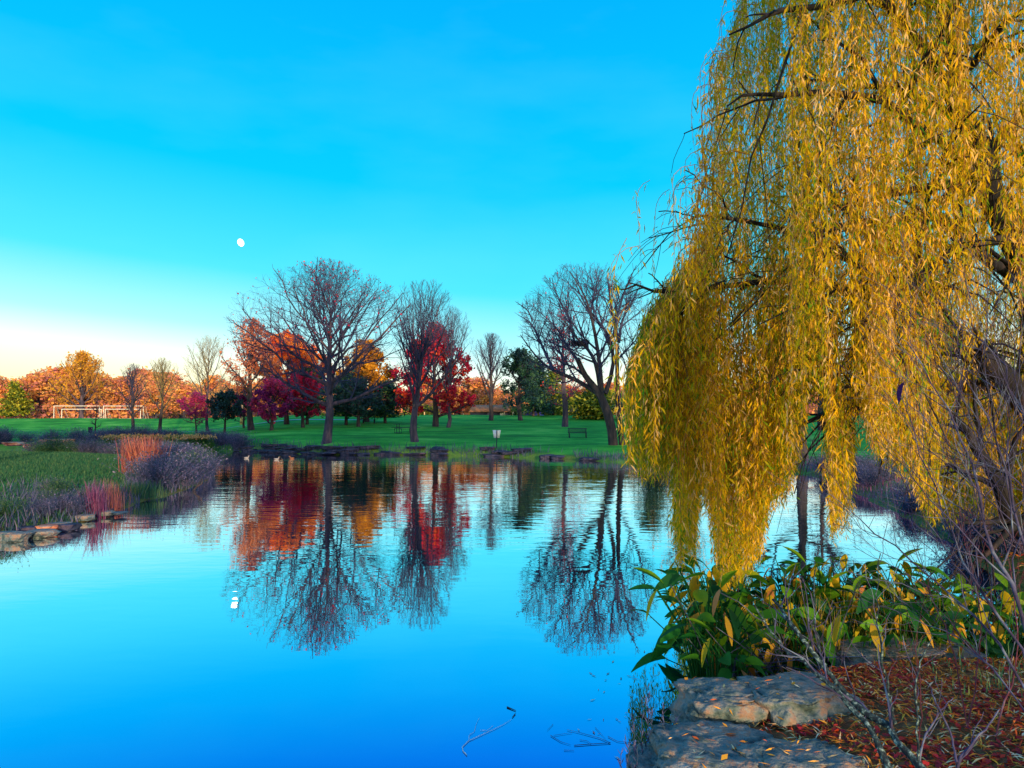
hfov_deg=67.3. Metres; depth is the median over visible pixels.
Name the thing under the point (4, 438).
brush bush
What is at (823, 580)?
pond plant
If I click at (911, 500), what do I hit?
brush bush
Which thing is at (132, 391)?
bare tree
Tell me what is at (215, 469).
brush bush
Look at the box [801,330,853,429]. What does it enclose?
bare tree
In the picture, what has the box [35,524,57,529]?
rock
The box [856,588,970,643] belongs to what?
pond plant
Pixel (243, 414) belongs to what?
crabapple tree
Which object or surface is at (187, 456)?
brush bush
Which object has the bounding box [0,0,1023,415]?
sky
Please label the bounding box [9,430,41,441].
brush bush
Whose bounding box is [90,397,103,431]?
young tree
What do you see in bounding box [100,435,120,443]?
cattail clump
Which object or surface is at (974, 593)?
pond plant
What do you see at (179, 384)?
woodland tree
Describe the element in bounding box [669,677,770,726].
rock
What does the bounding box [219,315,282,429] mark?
maple tree
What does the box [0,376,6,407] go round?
woodland tree
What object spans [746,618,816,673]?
pond plant
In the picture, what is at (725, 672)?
pond plant
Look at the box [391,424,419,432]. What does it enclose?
picnic table
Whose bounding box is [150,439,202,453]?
brush bush
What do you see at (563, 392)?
oak tree
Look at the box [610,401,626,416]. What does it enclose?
evergreen tree
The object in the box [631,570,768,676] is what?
pond plant
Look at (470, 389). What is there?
woodland tree
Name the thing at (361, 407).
young oak
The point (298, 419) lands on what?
path
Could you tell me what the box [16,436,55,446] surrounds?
brush bush
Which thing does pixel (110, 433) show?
brush bush
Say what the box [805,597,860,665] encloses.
grass tuft
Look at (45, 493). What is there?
brush bush
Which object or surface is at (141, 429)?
brush bush
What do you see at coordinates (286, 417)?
maple tree
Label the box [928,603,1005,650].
pond plant
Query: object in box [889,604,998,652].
pond plant
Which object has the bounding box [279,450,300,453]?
ledge stone
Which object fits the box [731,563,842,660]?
pond plant
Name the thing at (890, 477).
brush bush
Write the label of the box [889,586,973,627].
pond plant
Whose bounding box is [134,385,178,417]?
woodland tree
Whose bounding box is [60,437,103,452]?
brush bush
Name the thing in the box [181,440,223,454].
brush bush
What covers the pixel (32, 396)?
woodland tree
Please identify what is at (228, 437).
brush bush
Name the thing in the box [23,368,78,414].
woodland tree
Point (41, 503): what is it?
brush bush
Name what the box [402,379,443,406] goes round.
woodland tree
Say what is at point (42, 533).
rock
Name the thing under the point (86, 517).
rock
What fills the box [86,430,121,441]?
brush bush
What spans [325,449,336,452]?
ledge stone
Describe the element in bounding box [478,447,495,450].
ledge stone
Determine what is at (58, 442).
brush bush
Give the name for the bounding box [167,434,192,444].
cattail clump
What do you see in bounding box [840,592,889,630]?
pond plant
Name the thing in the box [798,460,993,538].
shore grass
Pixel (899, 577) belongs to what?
pond plant
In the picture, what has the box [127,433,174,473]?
grass tuft
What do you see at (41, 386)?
woodland tree
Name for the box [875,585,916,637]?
grass tuft
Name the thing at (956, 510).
brush bush
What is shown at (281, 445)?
ledge stone
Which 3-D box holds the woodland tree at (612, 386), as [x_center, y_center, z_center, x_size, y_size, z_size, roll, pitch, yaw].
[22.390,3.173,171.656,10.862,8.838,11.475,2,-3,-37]
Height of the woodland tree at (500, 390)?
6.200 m
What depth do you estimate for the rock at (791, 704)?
5.20 m
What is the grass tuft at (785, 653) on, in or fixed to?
on the ground at (550, 433)
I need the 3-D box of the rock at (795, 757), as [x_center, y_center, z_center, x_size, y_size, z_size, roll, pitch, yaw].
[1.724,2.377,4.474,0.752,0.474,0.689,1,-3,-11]
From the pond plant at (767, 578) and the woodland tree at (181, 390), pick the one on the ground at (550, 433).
the woodland tree at (181, 390)
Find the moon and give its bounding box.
[237,239,243,245]
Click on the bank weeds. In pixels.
(999, 681)
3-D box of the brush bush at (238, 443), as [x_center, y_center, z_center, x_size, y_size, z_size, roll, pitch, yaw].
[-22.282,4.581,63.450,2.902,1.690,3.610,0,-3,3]
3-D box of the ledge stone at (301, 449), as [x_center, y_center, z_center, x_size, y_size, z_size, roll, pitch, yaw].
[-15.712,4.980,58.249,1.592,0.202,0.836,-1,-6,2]
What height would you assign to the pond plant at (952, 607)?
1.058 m
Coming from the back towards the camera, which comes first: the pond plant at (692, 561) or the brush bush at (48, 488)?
the brush bush at (48, 488)
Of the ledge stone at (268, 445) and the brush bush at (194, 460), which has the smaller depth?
the brush bush at (194, 460)
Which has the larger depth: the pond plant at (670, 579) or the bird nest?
the bird nest
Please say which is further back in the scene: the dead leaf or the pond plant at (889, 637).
the pond plant at (889, 637)
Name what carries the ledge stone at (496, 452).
on the ground at (550, 433)
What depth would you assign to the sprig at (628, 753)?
4.70 m
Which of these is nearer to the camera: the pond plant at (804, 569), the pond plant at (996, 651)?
the pond plant at (996, 651)
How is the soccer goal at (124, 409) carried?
on the ground at (550, 433)
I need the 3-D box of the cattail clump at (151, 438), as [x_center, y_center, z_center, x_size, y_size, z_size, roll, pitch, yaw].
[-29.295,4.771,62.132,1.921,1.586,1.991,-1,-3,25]
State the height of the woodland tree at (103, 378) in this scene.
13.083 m
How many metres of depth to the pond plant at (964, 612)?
7.12 m
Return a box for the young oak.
[333,375,385,426]
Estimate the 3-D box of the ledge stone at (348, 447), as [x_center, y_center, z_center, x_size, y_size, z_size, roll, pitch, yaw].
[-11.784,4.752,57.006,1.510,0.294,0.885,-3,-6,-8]
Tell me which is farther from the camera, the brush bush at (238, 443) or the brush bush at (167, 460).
the brush bush at (238, 443)
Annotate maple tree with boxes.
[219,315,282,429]
[243,329,332,424]
[335,335,399,421]
[389,321,478,426]
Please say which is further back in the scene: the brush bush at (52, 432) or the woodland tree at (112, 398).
the woodland tree at (112, 398)
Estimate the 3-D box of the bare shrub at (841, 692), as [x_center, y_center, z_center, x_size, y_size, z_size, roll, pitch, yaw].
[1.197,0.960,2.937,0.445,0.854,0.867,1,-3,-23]
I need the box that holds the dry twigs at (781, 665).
[661,576,930,714]
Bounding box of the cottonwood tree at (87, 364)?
[48,348,107,417]
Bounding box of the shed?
[469,405,510,414]
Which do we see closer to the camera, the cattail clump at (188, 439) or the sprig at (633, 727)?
the sprig at (633, 727)
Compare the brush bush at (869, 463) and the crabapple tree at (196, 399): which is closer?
the brush bush at (869, 463)
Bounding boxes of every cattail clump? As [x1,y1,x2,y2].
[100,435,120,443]
[101,434,125,443]
[141,434,155,444]
[155,433,178,443]
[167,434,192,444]
[175,435,197,445]
[185,434,209,450]
[187,434,217,450]
[195,434,218,450]
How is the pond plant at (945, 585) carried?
in the pond water
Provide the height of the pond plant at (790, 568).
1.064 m
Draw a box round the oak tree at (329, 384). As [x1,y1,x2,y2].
[223,257,423,443]
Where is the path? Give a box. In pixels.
[97,419,356,431]
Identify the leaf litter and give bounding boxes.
[749,548,1023,767]
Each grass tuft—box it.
[70,476,111,518]
[96,478,132,511]
[112,479,181,499]
[115,435,158,472]
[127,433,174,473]
[741,595,801,676]
[761,588,805,674]
[766,589,830,653]
[795,600,843,668]
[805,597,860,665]
[824,590,868,635]
[837,601,895,642]
[862,595,909,640]
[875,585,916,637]
[891,605,951,648]
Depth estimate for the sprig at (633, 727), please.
4.80 m
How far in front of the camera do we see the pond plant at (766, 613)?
6.49 m
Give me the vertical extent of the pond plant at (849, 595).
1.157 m
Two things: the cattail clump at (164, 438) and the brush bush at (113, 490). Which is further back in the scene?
the cattail clump at (164, 438)
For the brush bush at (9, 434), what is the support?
on the ground at (550, 433)
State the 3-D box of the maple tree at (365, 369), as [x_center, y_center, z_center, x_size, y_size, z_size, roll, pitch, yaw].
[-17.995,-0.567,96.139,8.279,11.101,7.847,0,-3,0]
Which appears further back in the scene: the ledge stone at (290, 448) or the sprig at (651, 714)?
the ledge stone at (290, 448)
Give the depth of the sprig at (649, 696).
5.01 m
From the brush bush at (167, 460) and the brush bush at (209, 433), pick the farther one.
the brush bush at (209, 433)
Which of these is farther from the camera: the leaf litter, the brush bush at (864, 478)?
the brush bush at (864, 478)
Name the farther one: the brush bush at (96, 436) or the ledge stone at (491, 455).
the brush bush at (96, 436)
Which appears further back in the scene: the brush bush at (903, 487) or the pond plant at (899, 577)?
the brush bush at (903, 487)
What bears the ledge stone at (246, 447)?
on the ground at (550, 433)
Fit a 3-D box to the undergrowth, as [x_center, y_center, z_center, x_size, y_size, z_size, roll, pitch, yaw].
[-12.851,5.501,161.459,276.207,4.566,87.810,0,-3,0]
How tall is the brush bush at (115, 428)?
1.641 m
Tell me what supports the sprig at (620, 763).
on the rock at (648, 758)
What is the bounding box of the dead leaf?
[897,382,903,403]
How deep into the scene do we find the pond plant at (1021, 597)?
7.38 m
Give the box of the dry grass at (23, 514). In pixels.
[0,455,214,530]
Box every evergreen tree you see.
[0,381,35,417]
[281,366,336,424]
[321,371,376,424]
[354,379,409,422]
[502,356,562,415]
[524,366,573,414]
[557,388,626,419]
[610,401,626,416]
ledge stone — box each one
[239,445,253,448]
[241,449,256,451]
[262,444,277,446]
[264,447,282,449]
[266,450,280,452]
[278,444,296,446]
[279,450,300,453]
[281,447,300,450]
[295,448,311,450]
[303,445,320,448]
[316,452,335,454]
[319,446,343,448]
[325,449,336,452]
[336,448,359,452]
[340,452,354,454]
[344,446,360,448]
[359,445,380,449]
[380,451,400,454]
[402,453,426,454]
[406,446,425,448]
[429,448,448,452]
[430,453,447,455]
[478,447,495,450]
[481,453,503,456]
[491,450,505,453]
[500,451,521,454]
[511,447,532,451]
[539,454,553,458]
[551,455,564,458]
[578,457,600,460]
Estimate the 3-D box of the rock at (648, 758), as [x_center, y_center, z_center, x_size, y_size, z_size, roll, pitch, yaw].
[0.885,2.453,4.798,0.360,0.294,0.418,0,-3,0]
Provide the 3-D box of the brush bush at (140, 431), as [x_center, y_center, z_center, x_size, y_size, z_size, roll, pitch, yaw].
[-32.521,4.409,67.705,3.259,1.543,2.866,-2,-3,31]
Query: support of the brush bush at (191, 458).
on the ground at (550, 433)
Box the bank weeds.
[877,639,1023,713]
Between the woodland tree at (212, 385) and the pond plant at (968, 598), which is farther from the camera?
the woodland tree at (212, 385)
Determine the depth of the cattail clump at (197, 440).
62.15 m
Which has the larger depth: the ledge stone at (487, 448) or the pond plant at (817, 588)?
the ledge stone at (487, 448)
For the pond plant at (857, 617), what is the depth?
7.95 m
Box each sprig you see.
[618,748,623,767]
[624,735,632,767]
[629,712,637,754]
[631,746,640,767]
[637,694,645,754]
[642,716,650,746]
[643,683,651,742]
[648,707,654,733]
[660,703,666,725]
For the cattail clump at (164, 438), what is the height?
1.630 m
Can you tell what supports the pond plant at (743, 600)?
in the pond water
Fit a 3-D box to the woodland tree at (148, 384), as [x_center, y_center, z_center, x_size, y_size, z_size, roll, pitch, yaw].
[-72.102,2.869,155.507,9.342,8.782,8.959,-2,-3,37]
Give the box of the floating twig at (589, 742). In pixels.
[550,724,637,745]
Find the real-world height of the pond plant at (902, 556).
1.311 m
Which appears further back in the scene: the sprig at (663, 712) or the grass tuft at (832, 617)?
the grass tuft at (832, 617)
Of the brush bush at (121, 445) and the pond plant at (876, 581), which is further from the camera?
the brush bush at (121, 445)
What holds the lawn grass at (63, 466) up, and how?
on the ground at (550, 433)
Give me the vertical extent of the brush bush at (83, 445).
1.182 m
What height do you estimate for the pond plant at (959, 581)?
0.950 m
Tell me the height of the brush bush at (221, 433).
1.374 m
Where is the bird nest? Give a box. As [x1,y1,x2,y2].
[570,338,589,348]
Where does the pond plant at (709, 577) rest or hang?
in the pond water
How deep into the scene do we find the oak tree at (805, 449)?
40.67 m
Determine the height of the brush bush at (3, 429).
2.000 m
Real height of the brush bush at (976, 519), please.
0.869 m
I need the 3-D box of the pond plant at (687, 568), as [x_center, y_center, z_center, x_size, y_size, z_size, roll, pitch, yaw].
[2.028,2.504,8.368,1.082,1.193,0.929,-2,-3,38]
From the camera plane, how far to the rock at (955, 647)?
6.85 m
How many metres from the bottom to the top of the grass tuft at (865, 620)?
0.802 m
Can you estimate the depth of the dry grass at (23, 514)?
20.46 m
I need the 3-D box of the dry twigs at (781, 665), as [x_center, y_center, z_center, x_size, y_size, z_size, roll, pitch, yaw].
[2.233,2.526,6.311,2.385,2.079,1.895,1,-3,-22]
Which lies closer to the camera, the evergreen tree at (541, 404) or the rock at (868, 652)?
the rock at (868, 652)
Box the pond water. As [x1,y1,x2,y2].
[0,450,1021,767]
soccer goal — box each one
[61,409,106,417]
[105,409,145,418]
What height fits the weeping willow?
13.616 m
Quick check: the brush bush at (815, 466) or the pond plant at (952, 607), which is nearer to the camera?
the pond plant at (952, 607)
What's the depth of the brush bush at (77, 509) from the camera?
19.09 m
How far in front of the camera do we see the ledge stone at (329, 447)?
56.73 m
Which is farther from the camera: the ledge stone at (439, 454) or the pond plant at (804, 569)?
the ledge stone at (439, 454)
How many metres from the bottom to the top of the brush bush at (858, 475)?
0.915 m
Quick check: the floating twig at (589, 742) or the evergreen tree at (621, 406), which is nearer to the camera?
the floating twig at (589, 742)
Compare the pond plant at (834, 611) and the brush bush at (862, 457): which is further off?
the brush bush at (862, 457)
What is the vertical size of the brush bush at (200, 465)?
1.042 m
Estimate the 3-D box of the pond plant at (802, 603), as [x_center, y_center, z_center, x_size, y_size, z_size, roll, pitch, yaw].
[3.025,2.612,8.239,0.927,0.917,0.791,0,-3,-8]
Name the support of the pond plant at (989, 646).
in the pond water
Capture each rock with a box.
[0,531,34,542]
[1,442,25,445]
[14,525,36,530]
[29,529,61,537]
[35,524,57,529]
[47,522,71,524]
[58,523,81,531]
[68,514,94,520]
[84,510,114,516]
[108,511,128,514]
[626,742,657,767]
[648,719,773,767]
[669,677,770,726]
[736,738,869,767]
[737,670,860,728]
[820,635,945,667]
[930,643,987,662]
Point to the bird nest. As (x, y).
(574, 342)
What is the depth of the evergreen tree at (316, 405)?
89.77 m
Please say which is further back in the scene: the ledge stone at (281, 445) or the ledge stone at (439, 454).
the ledge stone at (281, 445)
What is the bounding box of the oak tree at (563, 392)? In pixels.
[541,306,585,426]
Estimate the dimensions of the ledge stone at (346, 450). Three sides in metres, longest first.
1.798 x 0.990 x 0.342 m
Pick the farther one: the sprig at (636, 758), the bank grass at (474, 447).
the bank grass at (474, 447)
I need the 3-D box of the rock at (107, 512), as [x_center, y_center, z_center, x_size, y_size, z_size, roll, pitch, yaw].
[-10.767,3.381,20.010,0.812,0.166,0.505,0,-3,-10]
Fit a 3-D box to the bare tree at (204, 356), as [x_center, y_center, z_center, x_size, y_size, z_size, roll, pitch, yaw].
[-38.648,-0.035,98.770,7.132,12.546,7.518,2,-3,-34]
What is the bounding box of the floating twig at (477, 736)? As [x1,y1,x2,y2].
[462,719,509,754]
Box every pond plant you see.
[628,567,765,678]
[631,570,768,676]
[653,573,754,675]
[655,561,765,674]
[655,589,757,676]
[656,551,746,638]
[656,564,704,624]
[661,561,759,625]
[665,578,704,619]
[668,605,773,674]
[675,592,765,646]
[676,573,790,670]
[676,618,773,680]
[691,581,773,635]
[692,550,768,604]
[698,597,800,660]
[707,618,787,677]
[711,586,785,647]
[711,597,783,636]
[715,564,775,622]
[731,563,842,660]
[732,595,811,676]
[736,580,840,663]
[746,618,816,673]
[749,572,808,607]
[753,563,812,625]
[754,602,827,673]
[759,556,827,604]
[763,609,839,666]
[766,570,855,639]
[768,609,872,669]
[777,584,841,613]
[778,546,864,631]
[781,576,861,636]
[784,584,840,644]
[786,556,874,604]
[791,568,897,631]
[792,572,882,631]
[792,574,901,646]
[792,600,936,656]
[792,612,866,664]
[803,561,871,590]
[812,586,890,635]
[813,557,898,613]
[821,586,922,639]
[839,548,937,613]
[839,573,942,636]
[840,554,886,623]
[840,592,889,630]
[842,580,937,633]
[845,601,964,644]
[852,611,966,664]
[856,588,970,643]
[859,565,971,640]
[864,560,951,606]
[865,574,945,629]
[879,568,934,633]
[881,566,977,607]
[883,594,962,631]
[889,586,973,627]
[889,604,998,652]
[897,561,925,597]
[902,562,994,617]
[916,597,1009,642]
[918,580,981,631]
[920,612,1019,660]
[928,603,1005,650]
[935,601,1015,653]
[939,573,1012,637]
[943,597,1020,654]
[946,591,1023,661]
[957,600,1023,661]
[971,586,1023,660]
[972,590,1023,640]
[983,602,1023,647]
[986,572,1023,652]
[992,592,1023,658]
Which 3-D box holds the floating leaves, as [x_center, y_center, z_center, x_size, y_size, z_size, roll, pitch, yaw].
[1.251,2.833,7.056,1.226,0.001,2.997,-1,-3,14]
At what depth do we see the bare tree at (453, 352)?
81.83 m
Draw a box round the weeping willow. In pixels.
[602,0,1023,619]
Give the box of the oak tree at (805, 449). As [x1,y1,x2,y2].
[728,275,858,460]
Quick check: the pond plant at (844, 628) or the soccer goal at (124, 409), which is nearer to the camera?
the pond plant at (844, 628)
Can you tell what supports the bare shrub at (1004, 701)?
on the ground at (550, 433)
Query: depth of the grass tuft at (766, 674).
7.01 m
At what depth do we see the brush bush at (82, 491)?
21.62 m
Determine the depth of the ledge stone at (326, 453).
55.82 m
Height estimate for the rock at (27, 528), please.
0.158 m
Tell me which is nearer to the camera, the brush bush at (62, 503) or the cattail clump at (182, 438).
the brush bush at (62, 503)
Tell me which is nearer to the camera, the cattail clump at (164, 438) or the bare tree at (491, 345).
the cattail clump at (164, 438)
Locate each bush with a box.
[0,425,14,443]
[0,429,22,441]
[0,430,17,443]
[0,494,34,519]
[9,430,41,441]
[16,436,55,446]
[16,496,77,515]
[18,432,67,441]
[18,439,44,451]
[18,490,55,501]
[21,501,65,517]
[26,441,65,451]
[27,486,83,503]
[29,488,63,502]
[30,432,87,451]
[30,473,87,493]
[33,475,66,489]
[37,491,88,513]
[38,438,78,450]
[38,484,73,492]
[39,426,66,437]
[41,488,85,502]
[49,438,97,451]
[55,497,92,515]
[59,427,85,441]
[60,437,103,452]
[61,438,101,453]
[70,487,91,498]
[76,428,111,442]
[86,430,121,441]
[91,426,132,439]
[96,442,119,453]
[97,450,197,487]
[99,433,147,453]
[99,485,132,499]
[100,425,133,432]
[100,446,124,454]
[102,439,140,451]
[113,456,168,473]
[113,467,177,485]
[114,442,196,459]
[115,445,205,485]
[119,421,153,435]
[129,457,226,485]
[131,427,158,433]
[134,448,207,466]
[142,448,207,470]
[143,427,170,434]
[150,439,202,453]
[161,442,230,472]
[162,427,192,435]
[162,436,223,454]
[162,450,207,464]
[171,451,209,472]
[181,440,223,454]
[187,426,214,442]
[188,451,221,478]
[190,453,211,472]
[198,428,237,442]
[198,453,231,475]
[211,432,227,445]
[216,433,245,442]
[221,429,256,448]
[222,432,243,446]
[402,403,441,414]
[509,407,529,414]
[802,452,830,471]
[850,461,897,484]
[854,450,885,465]
[856,458,884,468]
[857,466,892,485]
[858,458,905,480]
[870,486,919,513]
[884,479,914,496]
[893,496,995,527]
[902,503,965,530]
[912,506,1010,555]
[949,505,997,540]
[967,509,1023,557]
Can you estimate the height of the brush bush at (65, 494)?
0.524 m
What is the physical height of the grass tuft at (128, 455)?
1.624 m
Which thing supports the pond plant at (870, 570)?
in the pond water
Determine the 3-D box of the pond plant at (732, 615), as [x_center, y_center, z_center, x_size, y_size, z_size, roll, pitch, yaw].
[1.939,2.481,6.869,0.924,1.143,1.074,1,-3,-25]
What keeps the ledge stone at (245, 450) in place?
on the ground at (550, 433)
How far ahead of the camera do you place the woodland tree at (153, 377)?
187.00 m
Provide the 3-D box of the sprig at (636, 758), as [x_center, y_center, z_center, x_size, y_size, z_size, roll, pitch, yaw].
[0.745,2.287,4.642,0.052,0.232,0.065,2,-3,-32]
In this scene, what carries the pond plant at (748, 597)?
in the pond water
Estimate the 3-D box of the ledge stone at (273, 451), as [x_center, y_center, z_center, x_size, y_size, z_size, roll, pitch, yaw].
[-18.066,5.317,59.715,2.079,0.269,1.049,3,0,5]
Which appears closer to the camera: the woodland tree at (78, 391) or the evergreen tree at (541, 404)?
the evergreen tree at (541, 404)
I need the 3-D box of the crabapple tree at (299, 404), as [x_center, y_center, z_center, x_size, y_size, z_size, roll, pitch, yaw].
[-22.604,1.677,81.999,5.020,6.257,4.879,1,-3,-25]
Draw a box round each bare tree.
[115,363,150,429]
[139,357,178,428]
[183,335,234,430]
[385,280,464,441]
[426,306,472,427]
[472,333,510,420]
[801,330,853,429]
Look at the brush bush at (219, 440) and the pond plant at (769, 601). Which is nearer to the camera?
the pond plant at (769, 601)
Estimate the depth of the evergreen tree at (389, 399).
91.47 m
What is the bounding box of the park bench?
[567,428,586,437]
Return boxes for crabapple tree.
[175,390,212,431]
[205,388,245,433]
[232,387,255,427]
[247,375,295,430]
[281,371,325,427]
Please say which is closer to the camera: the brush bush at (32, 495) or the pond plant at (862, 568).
the pond plant at (862, 568)
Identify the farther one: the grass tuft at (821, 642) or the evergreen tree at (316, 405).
the evergreen tree at (316, 405)
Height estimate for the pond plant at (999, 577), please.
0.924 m
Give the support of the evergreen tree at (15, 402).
on the ground at (550, 433)
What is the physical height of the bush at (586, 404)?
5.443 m
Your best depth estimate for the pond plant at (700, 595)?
6.35 m
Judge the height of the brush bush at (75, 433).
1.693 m
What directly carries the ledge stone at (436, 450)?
on the ground at (550, 433)
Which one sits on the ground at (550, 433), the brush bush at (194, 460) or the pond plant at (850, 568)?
the brush bush at (194, 460)
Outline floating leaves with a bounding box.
[578,651,678,759]
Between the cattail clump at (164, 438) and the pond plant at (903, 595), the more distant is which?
the cattail clump at (164, 438)
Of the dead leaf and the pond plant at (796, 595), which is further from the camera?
the pond plant at (796, 595)
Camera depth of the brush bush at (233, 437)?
63.97 m
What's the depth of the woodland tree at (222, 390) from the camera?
164.82 m
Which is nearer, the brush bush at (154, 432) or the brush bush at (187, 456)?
the brush bush at (187, 456)
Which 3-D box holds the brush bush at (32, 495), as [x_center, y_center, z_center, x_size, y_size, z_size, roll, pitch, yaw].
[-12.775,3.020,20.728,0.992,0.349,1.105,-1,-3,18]
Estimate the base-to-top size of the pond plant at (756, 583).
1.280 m
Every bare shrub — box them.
[720,523,950,767]
[760,194,1023,710]
[873,479,1023,740]
[920,676,1001,767]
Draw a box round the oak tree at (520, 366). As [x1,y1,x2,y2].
[500,345,540,420]
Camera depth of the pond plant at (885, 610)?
7.02 m
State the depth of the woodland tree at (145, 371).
209.97 m
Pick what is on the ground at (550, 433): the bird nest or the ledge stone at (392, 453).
the ledge stone at (392, 453)
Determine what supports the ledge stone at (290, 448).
on the ground at (550, 433)
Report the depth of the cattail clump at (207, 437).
62.74 m
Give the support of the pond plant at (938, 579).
in the pond water
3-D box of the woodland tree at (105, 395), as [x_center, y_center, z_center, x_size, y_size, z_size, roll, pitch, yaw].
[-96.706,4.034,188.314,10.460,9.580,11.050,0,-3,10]
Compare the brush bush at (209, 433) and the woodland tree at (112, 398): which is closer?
the brush bush at (209, 433)
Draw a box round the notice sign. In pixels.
[493,430,500,447]
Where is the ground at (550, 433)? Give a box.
[0,415,1023,767]
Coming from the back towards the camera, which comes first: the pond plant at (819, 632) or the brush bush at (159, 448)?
the brush bush at (159, 448)
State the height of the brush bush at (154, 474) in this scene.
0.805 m
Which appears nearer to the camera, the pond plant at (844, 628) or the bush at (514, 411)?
the pond plant at (844, 628)
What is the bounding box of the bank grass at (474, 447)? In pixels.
[11,436,822,471]
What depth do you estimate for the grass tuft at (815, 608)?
7.49 m
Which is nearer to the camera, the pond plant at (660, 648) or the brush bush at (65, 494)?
the pond plant at (660, 648)
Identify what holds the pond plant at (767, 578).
in the pond water
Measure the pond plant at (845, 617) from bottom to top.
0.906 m
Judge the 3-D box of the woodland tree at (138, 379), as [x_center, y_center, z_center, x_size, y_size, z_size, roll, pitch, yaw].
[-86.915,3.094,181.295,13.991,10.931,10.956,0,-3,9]
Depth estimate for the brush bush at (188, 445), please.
36.02 m
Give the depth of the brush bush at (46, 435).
66.32 m
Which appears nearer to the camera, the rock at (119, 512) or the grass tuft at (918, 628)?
the grass tuft at (918, 628)
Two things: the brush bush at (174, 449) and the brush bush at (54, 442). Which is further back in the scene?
the brush bush at (54, 442)
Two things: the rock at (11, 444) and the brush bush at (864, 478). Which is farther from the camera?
the rock at (11, 444)
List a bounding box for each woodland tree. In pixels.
[0,370,66,416]
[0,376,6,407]
[0,380,46,407]
[4,385,47,416]
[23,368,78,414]
[27,362,99,411]
[55,365,105,408]
[73,373,111,416]
[87,377,141,417]
[90,384,119,408]
[112,366,155,378]
[116,374,151,412]
[127,370,181,413]
[130,378,178,417]
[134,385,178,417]
[158,380,205,417]
[158,383,209,417]
[161,368,195,384]
[176,385,210,417]
[196,374,235,396]
[204,386,235,404]
[245,380,276,416]
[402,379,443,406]
[439,386,474,414]
[454,376,507,413]
[456,379,498,404]
[468,388,501,408]
[494,389,515,405]
[604,381,622,389]
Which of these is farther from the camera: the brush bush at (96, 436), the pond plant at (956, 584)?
the brush bush at (96, 436)
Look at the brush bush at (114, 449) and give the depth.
47.01 m
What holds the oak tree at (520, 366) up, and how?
on the ground at (550, 433)
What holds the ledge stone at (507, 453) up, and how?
on the ground at (550, 433)
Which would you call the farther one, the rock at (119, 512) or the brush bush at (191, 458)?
the brush bush at (191, 458)
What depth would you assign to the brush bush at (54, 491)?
19.81 m
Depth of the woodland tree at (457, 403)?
144.99 m
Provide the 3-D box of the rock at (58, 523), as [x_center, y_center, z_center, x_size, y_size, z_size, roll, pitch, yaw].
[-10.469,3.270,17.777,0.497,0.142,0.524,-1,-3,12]
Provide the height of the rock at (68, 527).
0.196 m
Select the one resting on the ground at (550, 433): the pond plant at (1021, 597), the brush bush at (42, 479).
the brush bush at (42, 479)
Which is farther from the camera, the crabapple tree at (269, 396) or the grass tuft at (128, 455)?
the crabapple tree at (269, 396)
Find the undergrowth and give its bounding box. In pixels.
[0,395,1003,417]
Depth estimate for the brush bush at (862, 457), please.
31.72 m
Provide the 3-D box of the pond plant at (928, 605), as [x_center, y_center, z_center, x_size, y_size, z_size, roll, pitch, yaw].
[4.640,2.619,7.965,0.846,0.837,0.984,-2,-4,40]
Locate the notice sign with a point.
(496, 433)
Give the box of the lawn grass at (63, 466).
[0,450,207,530]
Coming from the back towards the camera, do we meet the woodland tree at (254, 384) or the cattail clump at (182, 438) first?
the woodland tree at (254, 384)
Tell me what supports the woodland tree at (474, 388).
on the ground at (550, 433)
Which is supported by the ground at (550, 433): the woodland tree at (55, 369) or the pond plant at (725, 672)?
the woodland tree at (55, 369)
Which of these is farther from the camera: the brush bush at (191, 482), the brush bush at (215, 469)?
the brush bush at (215, 469)
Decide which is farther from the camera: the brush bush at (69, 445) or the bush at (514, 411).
the bush at (514, 411)
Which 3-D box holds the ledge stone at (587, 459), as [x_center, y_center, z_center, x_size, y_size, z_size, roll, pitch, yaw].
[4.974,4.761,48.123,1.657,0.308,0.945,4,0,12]
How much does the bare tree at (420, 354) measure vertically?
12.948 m
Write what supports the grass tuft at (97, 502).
on the ground at (550, 433)
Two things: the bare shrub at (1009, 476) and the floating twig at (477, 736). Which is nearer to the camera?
the bare shrub at (1009, 476)
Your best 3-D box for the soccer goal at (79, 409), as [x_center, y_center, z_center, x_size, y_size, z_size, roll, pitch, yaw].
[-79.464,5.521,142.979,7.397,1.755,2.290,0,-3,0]
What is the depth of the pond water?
10.03 m
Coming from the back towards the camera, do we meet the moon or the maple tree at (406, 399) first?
the moon
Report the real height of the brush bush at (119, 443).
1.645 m
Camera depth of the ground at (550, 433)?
58.91 m
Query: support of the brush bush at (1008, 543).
on the ground at (550, 433)
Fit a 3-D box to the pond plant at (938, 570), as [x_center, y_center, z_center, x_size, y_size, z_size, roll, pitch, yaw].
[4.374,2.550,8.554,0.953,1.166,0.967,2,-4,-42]
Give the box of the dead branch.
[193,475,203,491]
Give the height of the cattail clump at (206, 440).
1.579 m
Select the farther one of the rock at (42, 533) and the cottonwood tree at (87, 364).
the cottonwood tree at (87, 364)
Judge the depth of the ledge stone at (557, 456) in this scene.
49.81 m
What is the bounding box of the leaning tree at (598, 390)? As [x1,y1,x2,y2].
[516,262,654,445]
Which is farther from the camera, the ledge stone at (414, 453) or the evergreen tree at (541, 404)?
the evergreen tree at (541, 404)
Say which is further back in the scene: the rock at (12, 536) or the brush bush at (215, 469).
the brush bush at (215, 469)
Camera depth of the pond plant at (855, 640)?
6.77 m
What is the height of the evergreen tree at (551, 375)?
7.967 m
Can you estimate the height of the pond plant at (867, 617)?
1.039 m
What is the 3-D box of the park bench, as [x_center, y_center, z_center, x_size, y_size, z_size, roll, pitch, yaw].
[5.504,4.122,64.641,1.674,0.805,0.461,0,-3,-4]

